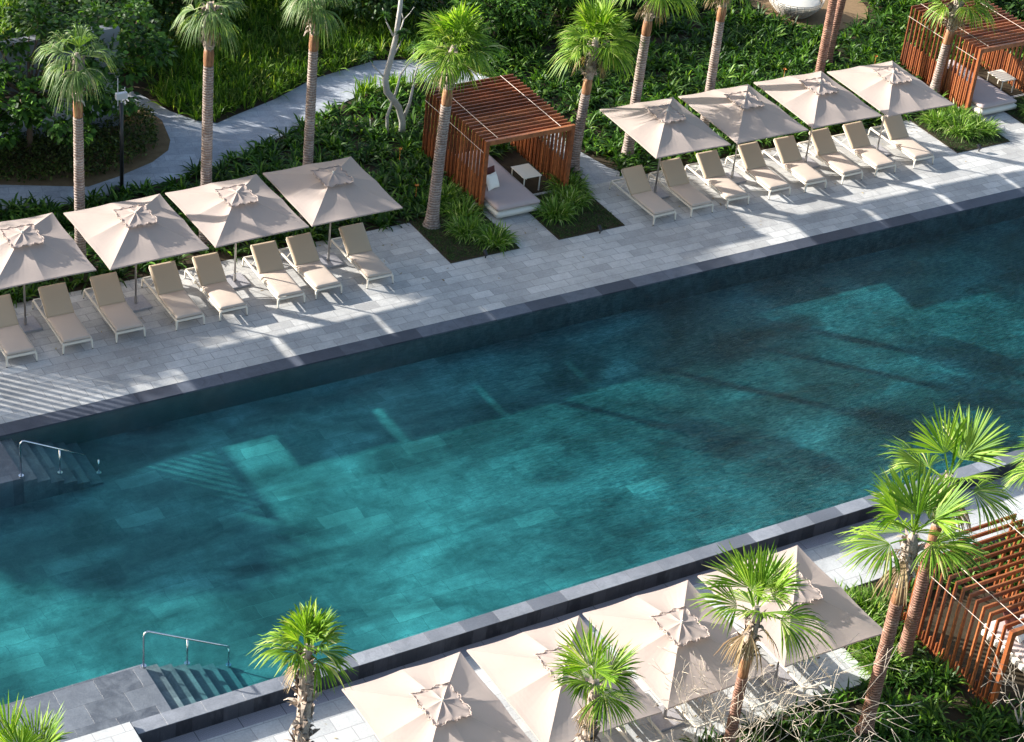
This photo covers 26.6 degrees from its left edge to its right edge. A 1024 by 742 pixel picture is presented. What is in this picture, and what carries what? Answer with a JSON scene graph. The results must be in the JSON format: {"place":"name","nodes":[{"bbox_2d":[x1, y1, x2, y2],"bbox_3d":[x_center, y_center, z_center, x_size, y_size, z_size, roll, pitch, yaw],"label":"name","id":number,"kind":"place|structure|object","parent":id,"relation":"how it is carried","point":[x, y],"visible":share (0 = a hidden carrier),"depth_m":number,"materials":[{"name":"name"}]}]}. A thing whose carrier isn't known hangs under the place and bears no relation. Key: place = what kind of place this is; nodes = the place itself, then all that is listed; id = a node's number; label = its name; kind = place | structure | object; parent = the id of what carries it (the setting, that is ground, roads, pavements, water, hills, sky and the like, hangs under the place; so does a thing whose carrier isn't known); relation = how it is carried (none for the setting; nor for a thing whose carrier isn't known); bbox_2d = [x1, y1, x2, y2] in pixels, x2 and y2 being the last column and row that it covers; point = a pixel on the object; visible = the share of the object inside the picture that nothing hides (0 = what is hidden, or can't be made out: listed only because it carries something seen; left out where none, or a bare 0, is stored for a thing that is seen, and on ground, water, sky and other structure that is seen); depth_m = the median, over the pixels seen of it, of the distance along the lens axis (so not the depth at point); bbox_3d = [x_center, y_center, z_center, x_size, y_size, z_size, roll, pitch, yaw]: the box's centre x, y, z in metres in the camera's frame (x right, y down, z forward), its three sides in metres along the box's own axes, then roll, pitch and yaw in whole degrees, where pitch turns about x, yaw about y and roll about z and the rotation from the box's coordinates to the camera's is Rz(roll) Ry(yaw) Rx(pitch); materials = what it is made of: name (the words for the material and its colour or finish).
{"place":"outdoors","nodes":[
{"label":"outdoors","id":0,"kind":"place"},
{"bbox_2d":[0,59,622,208],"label":"garden path","id":1,"kind":"structure","parent":0,"point":[232,133],"depth_m":63.83,"materials":[{"name":"concrete"}]},
{"bbox_2d":[544,0,646,172],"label":"palm tree","id":2,"kind":"object","parent":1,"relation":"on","point":[592,17],"visible":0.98,"depth_m":61.35,"materials":[{"name":"green plant"}]},
{"bbox_2d":[0,217,1023,704],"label":"pool floor","id":3,"kind":"structure","parent":0,"point":[386,507],"depth_m":52.28,"materials":[{"name":"tile"}]},
{"bbox_2d":[0,438,102,509],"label":"pool steps","id":4,"kind":"structure","parent":3,"relation":"on","point":[42,478],"depth_m":49.78,"materials":[{"name":"stone"}]},
{"bbox_2d":[0,663,243,741],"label":"pool steps","id":5,"kind":"structure","parent":3,"relation":"on","point":[116,698],"depth_m":43.37,"materials":[{"name":"stone"}]},
{"bbox_2d":[140,630,230,667],"bbox_3d":[-6.681,5.713,44.502,2.021,1.593,0.124,-14,39,-28],"label":"handrail","id":6,"kind":"object","parent":5,"relation":"on","point":[186,663],"visible":1,"depth_m":44.37,"materials":[{"name":"metal"}]},
{"bbox_2d":[0,197,1023,444],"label":"pool wall","id":7,"kind":"structure","parent":3,"relation":"on","point":[94,427],"depth_m":56.67,"materials":[{"name":"stone"}]},
{"bbox_2d":[0,0,1023,741],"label":"ground","id":8,"kind":"structure","parent":0,"point":[508,160],"depth_m":62.83,"materials":[{"name":"soil"}]},
{"bbox_2d":[0,25,119,142],"bbox_3d":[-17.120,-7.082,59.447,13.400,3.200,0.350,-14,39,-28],"label":"tree","id":9,"kind":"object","parent":8,"relation":"on","point":[109,31],"depth_m":61.52,"materials":[{"name":"green plant"}]},
{"bbox_2d":[32,23,118,257],"bbox_3d":[-10.944,-5.648,54.747,2.035,6.976,2.237,-14,39,-28],"label":"palm tree","id":10,"kind":"object","parent":8,"relation":"on","point":[77,77],"visible":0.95,"depth_m":53.19,"materials":[{"name":"green plant"}]},
{"bbox_2d":[0,99,158,182],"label":"hedge","id":11,"kind":"object","parent":8,"relation":"on","point":[149,132],"visible":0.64,"depth_m":61.19,"materials":[{"name":"green plant"}]},
{"bbox_2d":[3,0,162,48],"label":"broadleaf tree","id":12,"kind":"object","parent":8,"relation":"on","point":[69,7],"visible":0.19,"depth_m":65.28,"materials":[{"name":"green plant"}]},
{"bbox_2d":[0,104,169,186],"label":"planting bed","id":13,"kind":"object","parent":8,"relation":"on","point":[161,148],"visible":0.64,"depth_m":61.32,"materials":[{"name":"soil"}]},
{"bbox_2d":[0,0,142,157],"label":"broadleaf tree","id":14,"kind":"object","parent":13,"relation":"on","point":[29,96],"visible":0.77,"depth_m":59.17,"materials":[{"name":"green plant"}]},
{"bbox_2d":[56,0,177,85],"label":"broadleaf tree","id":15,"kind":"object","parent":13,"relation":"on","point":[152,57],"visible":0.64,"depth_m":62.14,"materials":[{"name":"green plant"}]},
{"bbox_2d":[110,78,127,193],"bbox_3d":[-10.726,-6.420,59.103,0.460,3.500,0.260,-14,39,-28],"label":"lamp post","id":16,"kind":"object","parent":8,"relation":"on","point":[123,95],"visible":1,"depth_m":59.02,"materials":[{"name":"metal"}]},
{"bbox_2d":[109,0,244,37],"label":"broadleaf tree","id":17,"kind":"object","parent":8,"relation":"on","point":[172,10],"visible":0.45,"depth_m":67.52,"materials":[{"name":"green plant"}]},
{"bbox_2d":[169,0,247,245],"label":"palm tree","id":18,"kind":"object","parent":8,"relation":"on","point":[209,31],"visible":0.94,"depth_m":54.84,"materials":[{"name":"plant"}]},
{"bbox_2d":[0,0,446,121],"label":"long grass","id":19,"kind":"structure","parent":8,"relation":"on","point":[372,30],"depth_m":67.44,"materials":[{"name":"plant"}]},
{"bbox_2d":[247,597,357,741],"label":"palm tree","id":20,"kind":"object","parent":8,"relation":"on","point":[313,625],"visible":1,"depth_m":36.76,"materials":[{"name":"green plant"}]},
{"bbox_2d":[280,0,355,223],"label":"palm tree","id":21,"kind":"object","parent":8,"relation":"on","point":[314,11],"visible":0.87,"depth_m":56.34,"materials":[{"name":"plant"}]},
{"bbox_2d":[321,0,440,19],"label":"broadleaf tree","id":22,"kind":"object","parent":8,"relation":"on","point":[384,4],"visible":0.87,"depth_m":69.51,"materials":[{"name":"green plant"}]},
{"bbox_2d":[359,0,434,135],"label":"frangipani tree","id":23,"kind":"object","parent":8,"relation":"on","point":[388,93],"visible":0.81,"depth_m":62.98,"materials":[{"name":"grey plant"}]},
{"bbox_2d":[423,180,470,210],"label":"grass clump","id":24,"kind":"object","parent":8,"relation":"on","point":[446,187],"visible":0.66,"depth_m":61.40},
{"bbox_2d":[446,0,553,38],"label":"broadleaf tree","id":25,"kind":"object","parent":8,"relation":"on","point":[495,9],"visible":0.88,"depth_m":68.97,"materials":[{"name":"green plant"}]},
{"bbox_2d":[0,109,1023,423],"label":"deck","id":26,"kind":"structure","parent":8,"relation":"on","point":[542,261],"depth_m":58.26,"materials":[{"name":"stone"}]},
{"bbox_2d":[0,294,37,367],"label":"sun lounger","id":27,"kind":"object","parent":26,"relation":"on","point":[14,339],"visible":1,"depth_m":53.01,"materials":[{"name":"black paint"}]},
{"bbox_2d":[0,213,96,332],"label":"parasol","id":28,"kind":"object","parent":26,"relation":"on","point":[40,248],"visible":1,"depth_m":52.43,"materials":[{"name":"beige fabric"}]},
{"bbox_2d":[32,282,92,354],"bbox_3d":[-11.195,-1.424,53.880,0.790,0.879,2.276,-13,38,-27],"label":"sun lounger","id":29,"kind":"object","parent":26,"relation":"on","point":[61,317],"visible":1,"depth_m":53.90,"materials":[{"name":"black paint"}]},
{"bbox_2d":[83,272,145,342],"bbox_3d":[-10.023,-1.714,54.518,0.790,0.879,2.276,-14,38,-28],"label":"sun lounger","id":30,"kind":"object","parent":26,"relation":"on","point":[118,313],"visible":1,"depth_m":54.54,"materials":[{"name":"beige fabric"}]},
{"bbox_2d":[64,194,208,311],"bbox_3d":[-9.484,-2.841,54.597,2.623,2.754,2.963,-15,39,-29],"label":"parasol","id":31,"kind":"object","parent":26,"relation":"on","point":[121,234],"visible":1,"depth_m":53.75,"materials":[{"name":"beige fabric"}]},
{"bbox_2d":[141,260,204,330],"bbox_3d":[-8.650,-2.034,55.239,0.790,0.879,2.276,-14,39,-28],"label":"sun lounger","id":32,"kind":"object","parent":26,"relation":"on","point":[176,299],"visible":1,"depth_m":55.26,"materials":[{"name":"beige fabric"}]},
{"bbox_2d":[184,252,247,320],"bbox_3d":[-7.625,-2.287,55.797,0.790,0.879,2.276,-14,39,-28],"label":"sun lounger","id":33,"kind":"object","parent":26,"relation":"on","point":[219,290],"visible":1,"depth_m":55.81,"materials":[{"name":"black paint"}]},
{"bbox_2d":[165,174,308,288],"bbox_3d":[-7.131,-3.464,55.941,2.623,2.754,2.963,-15,39,-29],"label":"parasol","id":34,"kind":"object","parent":26,"relation":"on","point":[229,212],"visible":1,"depth_m":55.09,"materials":[{"name":"beige fabric"}]},
{"bbox_2d":[242,240,304,308],"bbox_3d":[-6.220,-2.633,56.561,0.790,0.879,2.276,-13,38,-27],"label":"sun lounger","id":35,"kind":"object","parent":26,"relation":"on","point":[276,276],"visible":1,"depth_m":56.58,"materials":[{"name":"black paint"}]},
{"bbox_2d":[278,232,341,299],"bbox_3d":[-5.327,-2.879,57.086,0.790,0.879,2.276,-15,39,-29],"label":"sun lounger","id":36,"kind":"object","parent":26,"relation":"on","point":[312,268],"visible":0.98,"depth_m":57.10,"materials":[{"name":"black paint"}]},
{"bbox_2d":[263,157,402,267],"bbox_3d":[-4.794,-4.070,57.258,2.623,2.754,2.963,-14,39,-28],"label":"parasol","id":37,"kind":"object","parent":26,"relation":"on","point":[321,193],"visible":1,"depth_m":56.40,"materials":[{"name":"beige fabric"}]},
{"bbox_2d":[330,222,393,288],"bbox_3d":[-4.000,-3.188,57.781,0.790,0.879,2.276,-13,38,-27],"label":"sun lounger","id":38,"kind":"object","parent":26,"relation":"on","point":[364,258],"visible":1,"depth_m":57.80,"materials":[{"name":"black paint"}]},
{"bbox_2d":[609,165,675,225],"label":"sun lounger","id":39,"kind":"object","parent":26,"relation":"on","point":[634,178],"visible":1,"depth_m":62.09,"materials":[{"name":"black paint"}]},
{"bbox_2d":[600,97,730,197],"bbox_3d":[4.276,-6.289,62.170,2.502,2.754,3.083,-13,38,-27],"label":"parasol","id":40,"kind":"object","parent":26,"relation":"on","point":[662,128],"visible":0.99,"depth_m":61.26,"materials":[{"name":"beige fabric"}]},
{"bbox_2d":[648,157,713,216],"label":"sun lounger","id":41,"kind":"object","parent":26,"relation":"on","point":[676,179],"visible":0.98,"depth_m":62.70,"materials":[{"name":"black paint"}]},
{"bbox_2d":[409,95,1023,262],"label":"planting bed","id":42,"kind":"object","parent":26,"relation":"on","point":[467,257],"visible":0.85,"depth_m":60.92,"materials":[{"name":"soil"}]},
{"bbox_2d":[405,0,510,229],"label":"palm tree","id":43,"kind":"object","parent":42,"relation":"on","point":[444,27],"visible":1,"depth_m":57.21,"materials":[{"name":"green plant"}]},
{"bbox_2d":[440,207,488,243],"bbox_3d":[-1.266,-3.962,59.973,1.726,0.700,1.721,-14,39,-28],"label":"grass clump","id":44,"kind":"object","parent":42,"relation":"on","point":[456,226],"visible":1,"depth_m":59.91,"materials":[{"name":"plant"}]},
{"bbox_2d":[439,193,489,225],"bbox_3d":[-1.415,-4.494,60.713,1.614,0.822,1.840,-14,39,-28],"label":"grass clump","id":45,"kind":"object","parent":42,"relation":"on","point":[467,206],"visible":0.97,"depth_m":60.66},
{"bbox_2d":[411,212,518,261],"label":"dwarf turf","id":46,"kind":"structure","parent":42,"relation":"on","point":[453,241],"depth_m":59.44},
{"bbox_2d":[463,219,520,256],"bbox_3d":[-0.431,-3.696,59.667,1.837,0.799,1.789,-14,39,-28],"label":"grass clump","id":47,"kind":"object","parent":42,"relation":"on","point":[498,233],"visible":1,"depth_m":59.59,"materials":[{"name":"plant"}]},
{"bbox_2d":[528,190,582,226],"bbox_3d":[1.224,-4.555,61.230,1.672,0.679,1.730,-4,35,-15],"label":"grass clump","id":48,"kind":"object","parent":42,"relation":"on","point":[550,208],"visible":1,"depth_m":61.16,"materials":[{"name":"plant"}]},
{"bbox_2d":[540,170,594,197],"bbox_3d":[1.628,-5.387,62.603,1.836,0.782,1.778,6,33,-1],"label":"grass clump","id":49,"kind":"object","parent":42,"relation":"on","point":[582,184],"visible":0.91,"depth_m":62.55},
{"bbox_2d":[543,182,599,214],"bbox_3d":[1.685,-4.948,61.955,1.885,0.860,1.856,-14,39,-28],"label":"grass clump","id":50,"kind":"object","parent":42,"relation":"on","point":[581,199],"visible":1,"depth_m":61.88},
{"bbox_2d":[532,191,620,237],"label":"dwarf turf","id":51,"kind":"structure","parent":42,"relation":"on","point":[588,221],"depth_m":61.14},
{"bbox_2d":[914,108,963,131],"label":"grass clump","id":52,"kind":"object","parent":42,"relation":"on","point":[932,115],"visible":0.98,"depth_m":68.46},
{"bbox_2d":[909,112,1008,152],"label":"dwarf turf","id":53,"kind":"structure","parent":42,"relation":"on","point":[955,139],"depth_m":67.78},
{"bbox_2d":[930,110,988,143],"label":"grass clump","id":54,"kind":"object","parent":42,"relation":"on","point":[958,129],"visible":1,"depth_m":68.02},
{"bbox_2d":[956,109,1005,141],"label":"grass clump","id":55,"kind":"object","parent":42,"relation":"on","point":[990,129],"visible":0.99,"depth_m":68.25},
{"bbox_2d":[685,149,749,208],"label":"sun lounger","id":56,"kind":"object","parent":26,"relation":"on","point":[712,170],"visible":0.98,"depth_m":63.34,"materials":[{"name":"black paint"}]},
{"bbox_2d":[678,84,807,183],"bbox_3d":[6.634,-6.830,63.392,2.502,2.754,3.083,-13,38,-27],"label":"parasol","id":57,"kind":"object","parent":26,"relation":"on","point":[737,115],"visible":0.99,"depth_m":62.48,"materials":[{"name":"beige fabric"}]},
{"bbox_2d":[725,141,790,199],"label":"sun lounger","id":58,"kind":"object","parent":26,"relation":"on","point":[753,161],"visible":0.99,"depth_m":64.03,"materials":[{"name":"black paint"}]},
{"bbox_2d":[762,135,826,192],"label":"sun lounger","id":59,"kind":"object","parent":26,"relation":"on","point":[789,154],"visible":0.98,"depth_m":64.61,"materials":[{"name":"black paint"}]},
{"bbox_2d":[754,71,881,167],"bbox_3d":[8.976,-7.398,64.653,2.502,2.754,3.083,-13,38,-27],"label":"parasol","id":60,"kind":"object","parent":26,"relation":"on","point":[818,99],"visible":0.99,"depth_m":63.73,"materials":[{"name":"beige fabric"}]},
{"bbox_2d":[797,127,862,184],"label":"sun lounger","id":61,"kind":"object","parent":26,"relation":"on","point":[821,140],"visible":0.96,"depth_m":65.25,"materials":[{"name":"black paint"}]},
{"bbox_2d":[832,121,895,176],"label":"sun lounger","id":62,"kind":"object","parent":26,"relation":"on","point":[855,133],"visible":0.96,"depth_m":65.85,"materials":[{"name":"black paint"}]},
{"bbox_2d":[827,61,953,155],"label":"parasol","id":63,"kind":"object","parent":26,"relation":"on","point":[889,88],"visible":1,"depth_m":64.84,"materials":[{"name":"beige fabric"}]},
{"bbox_2d":[868,115,933,167],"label":"sun lounger","id":64,"kind":"object","parent":26,"relation":"on","point":[896,131],"visible":0.95,"depth_m":66.58,"materials":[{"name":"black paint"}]},
{"bbox_2d":[0,0,1023,308],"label":"strap leaf bed","id":65,"kind":"object","parent":8,"relation":"on","point":[414,162],"visible":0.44,"depth_m":65.62,"materials":[{"name":"plant"}]},
{"bbox_2d":[0,187,1023,436],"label":"pool coping","id":66,"kind":"object","parent":8,"relation":"on","point":[152,395],"visible":1,"depth_m":56.35,"materials":[{"name":"stone"}]},
{"bbox_2d":[131,449,1023,741],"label":"overflow wall","id":67,"kind":"structure","parent":8,"relation":"on","point":[179,721],"depth_m":46.86,"materials":[{"name":"black stone"}]},
{"bbox_2d":[546,618,645,741],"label":"palm tree","id":68,"kind":"object","parent":8,"relation":"on","point":[590,712],"visible":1,"depth_m":38.59,"materials":[{"name":"green plant"}]},
{"bbox_2d":[200,481,1023,741],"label":"deck","id":69,"kind":"structure","parent":8,"relation":"on","point":[342,718],"depth_m":45.75,"materials":[{"name":"stone"}]},
{"bbox_2d":[0,690,72,741],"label":"palm tree","id":70,"kind":"object","parent":69,"relation":"on","point":[24,733],"visible":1,"depth_m":35.29,"materials":[{"name":"green plant"}]},
{"bbox_2d":[65,722,141,741],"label":"stone block wall","id":71,"kind":"structure","parent":69,"relation":"on","point":[125,732],"depth_m":42.22,"materials":[{"name":"stone"}]},
{"bbox_2d":[342,652,531,741],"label":"parasol","id":72,"kind":"object","parent":69,"relation":"on","point":[452,698],"visible":1,"depth_m":41.12,"materials":[{"name":"beige fabric"}]},
{"bbox_2d":[467,616,661,741],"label":"parasol","id":73,"kind":"object","parent":69,"relation":"on","point":[517,670],"visible":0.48,"depth_m":42.08,"materials":[{"name":"beige fabric"}]},
{"bbox_2d":[161,472,1023,741],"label":"gutter","id":74,"kind":"object","parent":69,"relation":"on","point":[225,727],"depth_m":46.31,"materials":[{"name":"stone"}]},
{"bbox_2d":[583,580,775,731],"bbox_3d":[3.284,6.102,44.160,2.623,2.654,3.123,-14,39,-28],"label":"parasol","id":75,"kind":"object","parent":69,"relation":"on","point":[669,618],"visible":0.96,"depth_m":43.38,"materials":[{"name":"beige fabric"}]},
{"bbox_2d":[676,647,869,741],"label":"deck kerb","id":76,"kind":"structure","parent":69,"relation":"on","point":[850,663],"depth_m":46.03,"materials":[{"name":"stone"}]},
{"bbox_2d":[742,625,833,698],"bbox_3d":[5.952,5.921,46.515,0.790,0.879,2.276,-14,39,-28],"label":"sun lounger","id":77,"kind":"object","parent":69,"relation":"on","point":[830,680],"visible":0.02,"depth_m":46.06,"materials":[{"name":"beige"}]},
{"bbox_2d":[698,545,882,691],"bbox_3d":[5.743,5.479,45.523,2.623,2.654,3.123,-14,38,-28],"label":"parasol","id":78,"kind":"object","parent":69,"relation":"on","point":[841,612],"visible":0.52,"depth_m":44.66,"materials":[{"name":"beige fabric"}]},
{"bbox_2d":[839,630,934,689],"bbox_3d":[8.161,6.215,46.939,2.056,0.786,2.006,-14,39,-28],"label":"grass clump","id":79,"kind":"object","parent":69,"relation":"on","point":[867,660],"visible":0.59,"depth_m":46.82,"materials":[{"name":"plant"}]},
{"bbox_2d":[366,0,931,75],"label":"lily bank","id":80,"kind":"structure","parent":8,"relation":"on","point":[509,35],"depth_m":71.96,"materials":[{"name":"green plant"}]},
{"bbox_2d":[608,0,701,159],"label":"palm tree","id":81,"kind":"object","parent":8,"relation":"on","point":[651,8],"visible":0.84,"depth_m":62.33,"materials":[{"name":"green plant"}]},
{"bbox_2d":[690,0,746,126],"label":"palm tree","id":82,"kind":"object","parent":8,"relation":"on","point":[716,48],"visible":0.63,"depth_m":63.97,"materials":[{"name":"brown plant"}]},
{"bbox_2d":[689,540,837,741],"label":"palm tree","id":83,"kind":"object","parent":8,"relation":"on","point":[761,578],"visible":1,"depth_m":40.96,"materials":[{"name":"green plant"}]},
{"bbox_2d":[634,620,918,741],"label":"bare tree","id":84,"kind":"object","parent":8,"relation":"on","point":[753,711],"visible":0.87,"depth_m":42.20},
{"bbox_2d":[534,94,1023,194],"bbox_3d":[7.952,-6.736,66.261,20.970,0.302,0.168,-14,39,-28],"label":"cabana floor","id":85,"kind":"structure","parent":8,"relation":"on","point":[958,107],"depth_m":62.48,"materials":[{"name":"stone"}]},
{"bbox_2d":[421,74,575,210],"bbox_3d":[-0.443,-6.629,62.368,2.924,2.212,3.500,-14,39,-28],"label":"cabana","id":86,"kind":"object","parent":85,"relation":"on","point":[512,109],"visible":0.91,"depth_m":61.78,"materials":[{"name":"brown wood"}]},
{"bbox_2d":[458,150,540,218],"bbox_3d":[-0.625,-5.385,62.050,1.440,0.380,3.300,-14,39,-28],"label":"daybed","id":87,"kind":"object","parent":86,"relation":"in","point":[511,195],"visible":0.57,"depth_m":61.15,"materials":[{"name":"fabric"}]},
{"bbox_2d":[899,0,1023,111],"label":"cabana","id":88,"kind":"object","parent":85,"relation":"on","point":[983,44],"visible":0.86,"depth_m":70.21,"materials":[{"name":"brown wood"}]},
{"bbox_2d":[947,60,1016,115],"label":"daybed","id":89,"kind":"object","parent":88,"relation":"in","point":[988,98],"visible":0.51,"depth_m":69.66,"materials":[{"name":"fabric"}]},
{"bbox_2d":[750,0,867,29],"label":"sand circle","id":90,"kind":"object","parent":8,"relation":"on","point":[852,8],"visible":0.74,"depth_m":75.03,"materials":[{"name":"sand"}]},
{"bbox_2d":[769,0,824,18],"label":"wicker daybed","id":91,"kind":"object","parent":90,"relation":"on","point":[794,9],"visible":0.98,"depth_m":74.03,"materials":[{"name":"white wicker"}]},
{"bbox_2d":[815,0,837,72],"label":"palm tree","id":92,"kind":"object","parent":8,"relation":"on","point":[825,38],"visible":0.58,"depth_m":66.17,"materials":[{"name":"brown plant"}]},
{"bbox_2d":[826,0,845,63],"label":"palm tree","id":93,"kind":"object","parent":8,"relation":"on","point":[840,6],"visible":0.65,"depth_m":70.75,"materials":[{"name":"brown plant"}]},
{"bbox_2d":[679,523,1023,741],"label":"lily bed","id":94,"kind":"object","parent":8,"relation":"on","point":[936,674],"visible":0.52,"depth_m":45.55,"materials":[{"name":"green plant"}]},
{"bbox_2d":[844,574,905,627],"bbox_3d":[7.990,5.303,48.297,1.985,0.876,2.050,11,34,7],"label":"grass clump","id":95,"kind":"object","parent":8,"relation":"on","point":[868,594],"visible":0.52,"depth_m":48.47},
{"bbox_2d":[834,457,991,738],"bbox_3d":[7.638,4.846,43.140,3.097,6.701,2.786,22,36,22],"label":"palm tree","id":96,"kind":"object","parent":8,"relation":"on","point":[902,571],"visible":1,"depth_m":42.05,"materials":[{"name":"green plant"}]},
{"bbox_2d":[878,401,1022,664],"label":"palm tree","id":97,"kind":"object","parent":8,"relation":"on","point":[962,435],"visible":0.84,"depth_m":44.48,"materials":[{"name":"green plant"}]},
{"bbox_2d":[920,0,998,92],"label":"palm tree","id":98,"kind":"object","parent":8,"relation":"on","point":[955,12],"visible":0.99,"depth_m":68.71,"materials":[{"name":"green plant"}]},
{"bbox_2d":[899,513,1023,711],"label":"cabana","id":99,"kind":"object","parent":8,"relation":"on","point":[1012,635],"visible":0.84,"depth_m":46.45,"materials":[{"name":"brown wood"}]},
{"bbox_2d":[981,614,1023,672],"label":"daybed","id":100,"kind":"object","parent":8,"relation":"on","point":[1017,647],"visible":0.42,"depth_m":47.49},
{"bbox_2d":[981,637,1023,741],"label":"bare tree","id":101,"kind":"object","parent":8,"relation":"on","point":[1021,712],"visible":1,"depth_m":45.04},
{"bbox_2d":[1001,436,1023,583],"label":"palm tree","id":102,"kind":"object","parent":8,"relation":"on","point":[1012,480],"visible":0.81,"depth_m":48.35,"materials":[{"name":"green plant"}]},
{"bbox_2d":[511,163,541,189],"bbox_3d":[0.389,-5.546,62.426,0.600,0.510,0.760,-14,39,-28],"label":"side table","id":103,"kind":"object","parent":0,"point":[526,171],"visible":0.88,"depth_m":62.27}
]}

